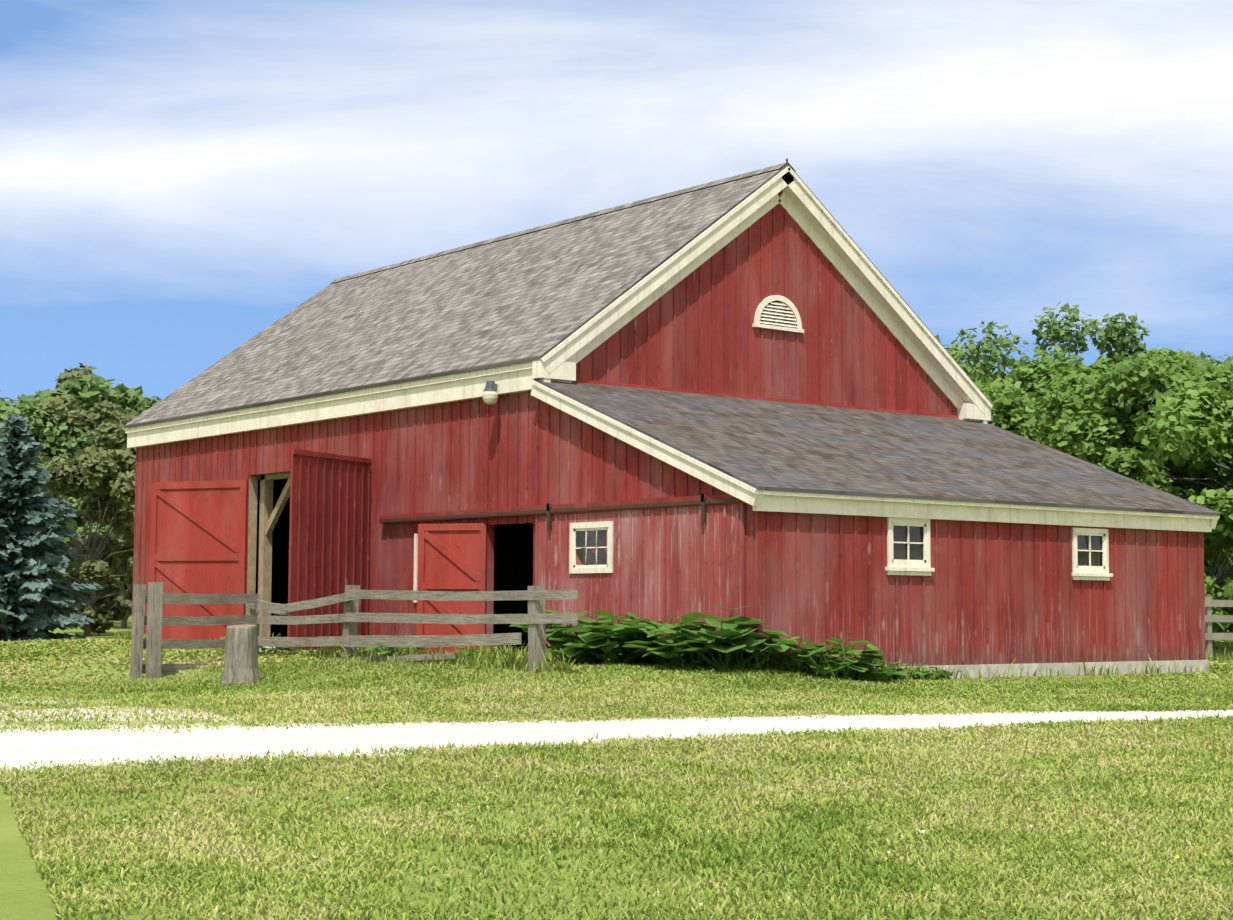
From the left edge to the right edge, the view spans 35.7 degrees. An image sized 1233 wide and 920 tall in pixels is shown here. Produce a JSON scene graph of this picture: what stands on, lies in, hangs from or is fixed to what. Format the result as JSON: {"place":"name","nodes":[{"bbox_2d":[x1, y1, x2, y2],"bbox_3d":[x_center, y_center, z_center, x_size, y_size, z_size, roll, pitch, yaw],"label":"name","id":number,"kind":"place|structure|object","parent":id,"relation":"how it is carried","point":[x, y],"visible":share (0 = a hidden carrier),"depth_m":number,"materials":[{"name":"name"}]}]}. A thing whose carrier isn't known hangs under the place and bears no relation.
{"place":"outdoors","nodes":[
{"label":"outdoors","id":0,"kind":"place"},
{"bbox_2d":[259,647,411,653],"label":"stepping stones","id":1,"kind":"object","parent":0,"point":[302,650],"visible":0.1,"depth_m":36.96,"materials":[{"name":"grey stone"}]},
{"bbox_2d":[0,612,1232,919],"bbox_3d":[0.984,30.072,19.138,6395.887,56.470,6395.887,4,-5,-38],"label":"lawn","id":2,"kind":"structure","parent":0,"point":[24,894],"depth_m":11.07,"materials":[{"name":"green plant"}]},
{"bbox_2d":[34,453,47,469],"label":"tree","id":3,"kind":"object","parent":2,"relation":"on","point":[44,459],"depth_m":79.18,"materials":[{"name":"green plant"}]},
{"bbox_2d":[0,413,104,640],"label":"blue spruce","id":4,"kind":"object","parent":2,"relation":"on","point":[32,511],"depth_m":52.74,"materials":[{"name":"teal plant"}]},
{"bbox_2d":[0,390,104,467],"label":"tree","id":5,"kind":"object","parent":2,"relation":"on","point":[67,445],"visible":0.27,"depth_m":82.12,"materials":[{"name":"green plant"}]},
{"bbox_2d":[54,363,96,394],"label":"tree","id":6,"kind":"object","parent":2,"relation":"on","point":[74,372],"depth_m":112.57,"materials":[{"name":"green plant"}]},
{"bbox_2d":[33,466,123,580],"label":"tree","id":7,"kind":"object","parent":2,"relation":"on","point":[78,521],"visible":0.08,"depth_m":69.73,"materials":[{"name":"green plant"}]},
{"bbox_2d":[40,444,135,635],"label":"tree","id":8,"kind":"object","parent":2,"relation":"on","point":[108,474],"depth_m":59.34,"materials":[{"name":"green plant"}]},
{"bbox_2d":[33,395,144,569],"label":"tree","id":9,"kind":"object","parent":2,"relation":"on","point":[107,425],"depth_m":82.92,"materials":[{"name":"green plant"}]},
{"bbox_2d":[49,446,131,611],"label":"woods foliage","id":10,"kind":"object","parent":2,"relation":"on","point":[129,596],"depth_m":88.83,"materials":[{"name":"green plant"}]},
{"bbox_2d":[21,373,165,570],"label":"woods foliage","id":11,"kind":"object","parent":2,"relation":"on","point":[91,392],"visible":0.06,"depth_m":101.38,"materials":[{"name":"green plant"}]},
{"bbox_2d":[68,509,134,627],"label":"tree","id":12,"kind":"object","parent":2,"relation":"on","point":[124,558],"depth_m":67.38,"materials":[{"name":"green plant"}]},
{"bbox_2d":[119,396,160,422],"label":"tree","id":13,"kind":"object","parent":2,"relation":"on","point":[145,403],"visible":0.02,"depth_m":90.98,"materials":[{"name":"green plant"}]},
{"bbox_2d":[220,624,259,685],"bbox_3d":[-5.886,3.119,30.230,0.676,1.037,0.676,4,-5,-38],"label":"tree stump","id":14,"kind":"object","parent":2,"relation":"on","point":[241,656],"visible":0.88,"depth_m":30.05,"materials":[{"name":"grey wood"}]},
{"bbox_2d":[130,582,577,678],"bbox_3d":[-4.905,2.954,31.023,3.309,1.942,10.385,4,-5,-38],"label":"yard fence","id":15,"kind":"object","parent":2,"relation":"on","point":[536,618],"visible":0.75,"depth_m":32.54,"materials":[{"name":"grey wood"}]},
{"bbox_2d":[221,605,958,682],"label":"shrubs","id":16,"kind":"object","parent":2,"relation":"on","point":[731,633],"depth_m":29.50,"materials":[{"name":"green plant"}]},
{"bbox_2d":[132,191,1205,666],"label":"barn walls","id":17,"kind":"structure","parent":2,"relation":"on","point":[998,593],"depth_m":35.83,"materials":[{"name":"red wood"}]},
{"bbox_2d":[149,480,247,639],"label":"barn door","id":18,"kind":"structure","parent":17,"relation":"attached to","point":[198,537],"depth_m":43.72,"materials":[{"name":"red wood"}]},
{"bbox_2d":[247,464,371,636],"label":"timber frame","id":19,"kind":"object","parent":17,"relation":"attached to","point":[269,516],"visible":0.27,"depth_m":43.21,"materials":[{"name":"brown wood"}]},
{"bbox_2d":[287,449,371,651],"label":"open barn door","id":20,"kind":"structure","parent":17,"relation":"attached to","point":[329,527],"depth_m":37.61,"materials":[{"name":"red wood"}]},
{"bbox_2d":[255,470,532,651],"bbox_3d":[-2.222,1.766,41.218,6.840,4.570,13.100,4,-5,-38],"label":"dark doorway interior","id":21,"kind":"object","parent":17,"relation":"in","point":[513,557],"depth_m":37.10,"materials":[{"name":"black"}]},
{"bbox_2d":[413,533,417,602],"bbox_3d":[-3.932,2.116,37.510,0.048,1.350,0.080,4,-5,-38],"label":"door jamb trim","id":22,"kind":"structure","parent":17,"relation":"attached to","point":[415,561],"depth_m":37.49,"materials":[{"name":"white wood"}]},
{"bbox_2d":[416,523,487,652],"bbox_3d":[-3.079,2.400,35.812,1.420,2.420,0.075,-1,-5,22],"label":"barn door","id":23,"kind":"structure","parent":17,"relation":"attached to","point":[452,557],"depth_m":35.81,"materials":[{"name":"red wood"}]},
{"bbox_2d":[483,391,497,404],"bbox_3d":[-2.325,-1.144,35.277,0.290,0.240,0.290,4,-5,-38],"label":"lamp globe","id":24,"kind":"object","parent":17,"relation":"attached to","point":[490,397],"visible":1,"depth_m":35.17,"materials":[{"name":"white glass"}]},
{"bbox_2d":[483,381,497,391],"bbox_3d":[-2.257,-1.354,35.346,0.433,0.190,0.270,4,-5,-38],"label":"lamp fixture base","id":25,"kind":"object","parent":17,"relation":"attached to","point":[490,385],"visible":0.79,"depth_m":35.22,"materials":[{"name":"grey metal"}]},
{"bbox_2d":[124,163,990,427],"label":"roof shingles","id":26,"kind":"object","parent":17,"relation":"on","point":[533,294],"visible":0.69,"depth_m":41.37,"materials":[{"name":"grey wood"}]},
{"bbox_2d":[380,494,745,523],"bbox_3d":[-1.281,0.892,34.158,0.120,0.160,11.150,4,-5,-38],"label":"door track board","id":27,"kind":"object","parent":17,"relation":"attached to","point":[619,502],"depth_m":33.64,"materials":[{"name":"red wood"}]},
{"bbox_2d":[379,493,743,529],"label":"sliding door track","id":28,"kind":"structure","parent":27,"relation":"attached to","point":[702,501],"depth_m":33.36,"materials":[{"name":"metal"}]},
{"bbox_2d":[535,503,744,660],"bbox_3d":[0.271,2.077,32.068,0.070,2.500,5.525,4,-5,-38],"label":"sliding door","id":29,"kind":"structure","parent":17,"relation":"attached to","point":[675,561],"depth_m":31.57,"materials":[{"name":"red wood"}]},
{"bbox_2d":[123,166,1219,531],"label":"white trim","id":30,"kind":"structure","parent":17,"relation":"attached to","point":[825,232],"depth_m":36.73,"materials":[{"name":"white wood"}]},
{"bbox_2d":[572,379,958,418],"bbox_3d":[3.240,-1.176,38.060,11.580,0.090,0.040,4,-5,-38],"label":"roof flashing","id":31,"kind":"object","parent":17,"relation":"attached to","point":[754,397],"visible":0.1,"depth_m":37.70,"materials":[{"name":"grey metal"}]},
{"bbox_2d":[752,295,803,332],"bbox_3d":[3.230,-2.939,38.155,1.340,0.700,0.070,4,-5,-38],"label":"gable vent","id":32,"kind":"object","parent":17,"relation":"attached to","point":[783,300],"visible":0.96,"depth_m":38.15,"materials":[{"name":"white wood"}]},
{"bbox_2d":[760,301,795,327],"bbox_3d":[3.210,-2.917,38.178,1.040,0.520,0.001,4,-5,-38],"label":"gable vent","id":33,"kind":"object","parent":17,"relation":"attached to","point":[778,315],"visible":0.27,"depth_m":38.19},
{"bbox_2d":[569,517,1112,580],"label":"window frames","id":34,"kind":"structure","parent":17,"relation":"attached to","point":[915,567],"depth_m":32.78,"materials":[{"name":"white wood"}]},
{"bbox_2d":[576,525,1101,565],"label":"window panes","id":35,"kind":"object","parent":34,"relation":"in","point":[594,540],"visible":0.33,"depth_m":32.85,"materials":[{"name":"glass"}]},
{"bbox_2d":[533,379,1219,515],"bbox_3d":[5.062,-0.200,35.640,12.000,2.280,5.980,4,-5,-38],"label":"lean to roof shingles","id":36,"kind":"object","parent":17,"relation":"on","point":[766,445],"visible":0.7,"depth_m":34.82,"materials":[{"name":"grey wood"}]},
{"bbox_2d":[979,362,1008,378],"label":"tree","id":37,"kind":"object","parent":2,"relation":"on","point":[998,375],"depth_m":98.71,"materials":[{"name":"green plant"}]},
{"bbox_2d":[996,381,1025,392],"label":"tree","id":38,"kind":"object","parent":2,"relation":"on","point":[1009,388],"depth_m":94.22,"materials":[{"name":"green plant"}]},
{"bbox_2d":[840,660,1208,677],"bbox_3d":[-0.400,4.438,42.249,11.650,0.520,23.250,4,-5,-38],"label":"stone foundation","id":39,"kind":"object","parent":2,"relation":"on","point":[1126,667],"visible":0.02,"depth_m":34.11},
{"bbox_2d":[935,334,1203,391],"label":"woods foliage","id":40,"kind":"object","parent":2,"relation":"on","point":[1099,362],"depth_m":90.08,"materials":[{"name":"green plant"}]},
{"bbox_2d":[947,301,1232,487],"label":"tree","id":41,"kind":"object","parent":2,"relation":"on","point":[1113,333],"depth_m":76.88,"materials":[{"name":"green plant"}]},
{"bbox_2d":[975,345,1225,479],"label":"tree","id":42,"kind":"object","parent":2,"relation":"on","point":[1008,412],"depth_m":58.90,"materials":[{"name":"green plant"}]},
{"bbox_2d":[1021,348,1232,578],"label":"tree","id":43,"kind":"object","parent":2,"relation":"on","point":[1085,385],"depth_m":52.22,"materials":[{"name":"green plant"}]},
{"bbox_2d":[1049,353,1232,583],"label":"tree","id":44,"kind":"object","parent":2,"relation":"on","point":[1198,421],"depth_m":47.86,"materials":[{"name":"green plant"}]},
{"bbox_2d":[1204,495,1232,645],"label":"tree","id":45,"kind":"object","parent":2,"relation":"on","point":[1211,590],"depth_m":44.90,"materials":[{"name":"green plant"}]},
{"bbox_2d":[1205,597,1232,659],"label":"paddock fence","id":46,"kind":"object","parent":2,"relation":"on","point":[1210,618],"visible":0.17,"depth_m":43.46,"materials":[{"name":"grey wood"}]},
{"bbox_2d":[0,695,1232,777],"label":"gravel path","id":47,"kind":"structure","parent":0,"point":[72,746],"depth_m":19.64,"materials":[{"name":"white gravel"}]},
{"bbox_2d":[0,0,1232,404],"label":"sky","id":48,"kind":"structure","parent":0,"point":[178,178],"materials":[{"name":"blue"}]}
]}

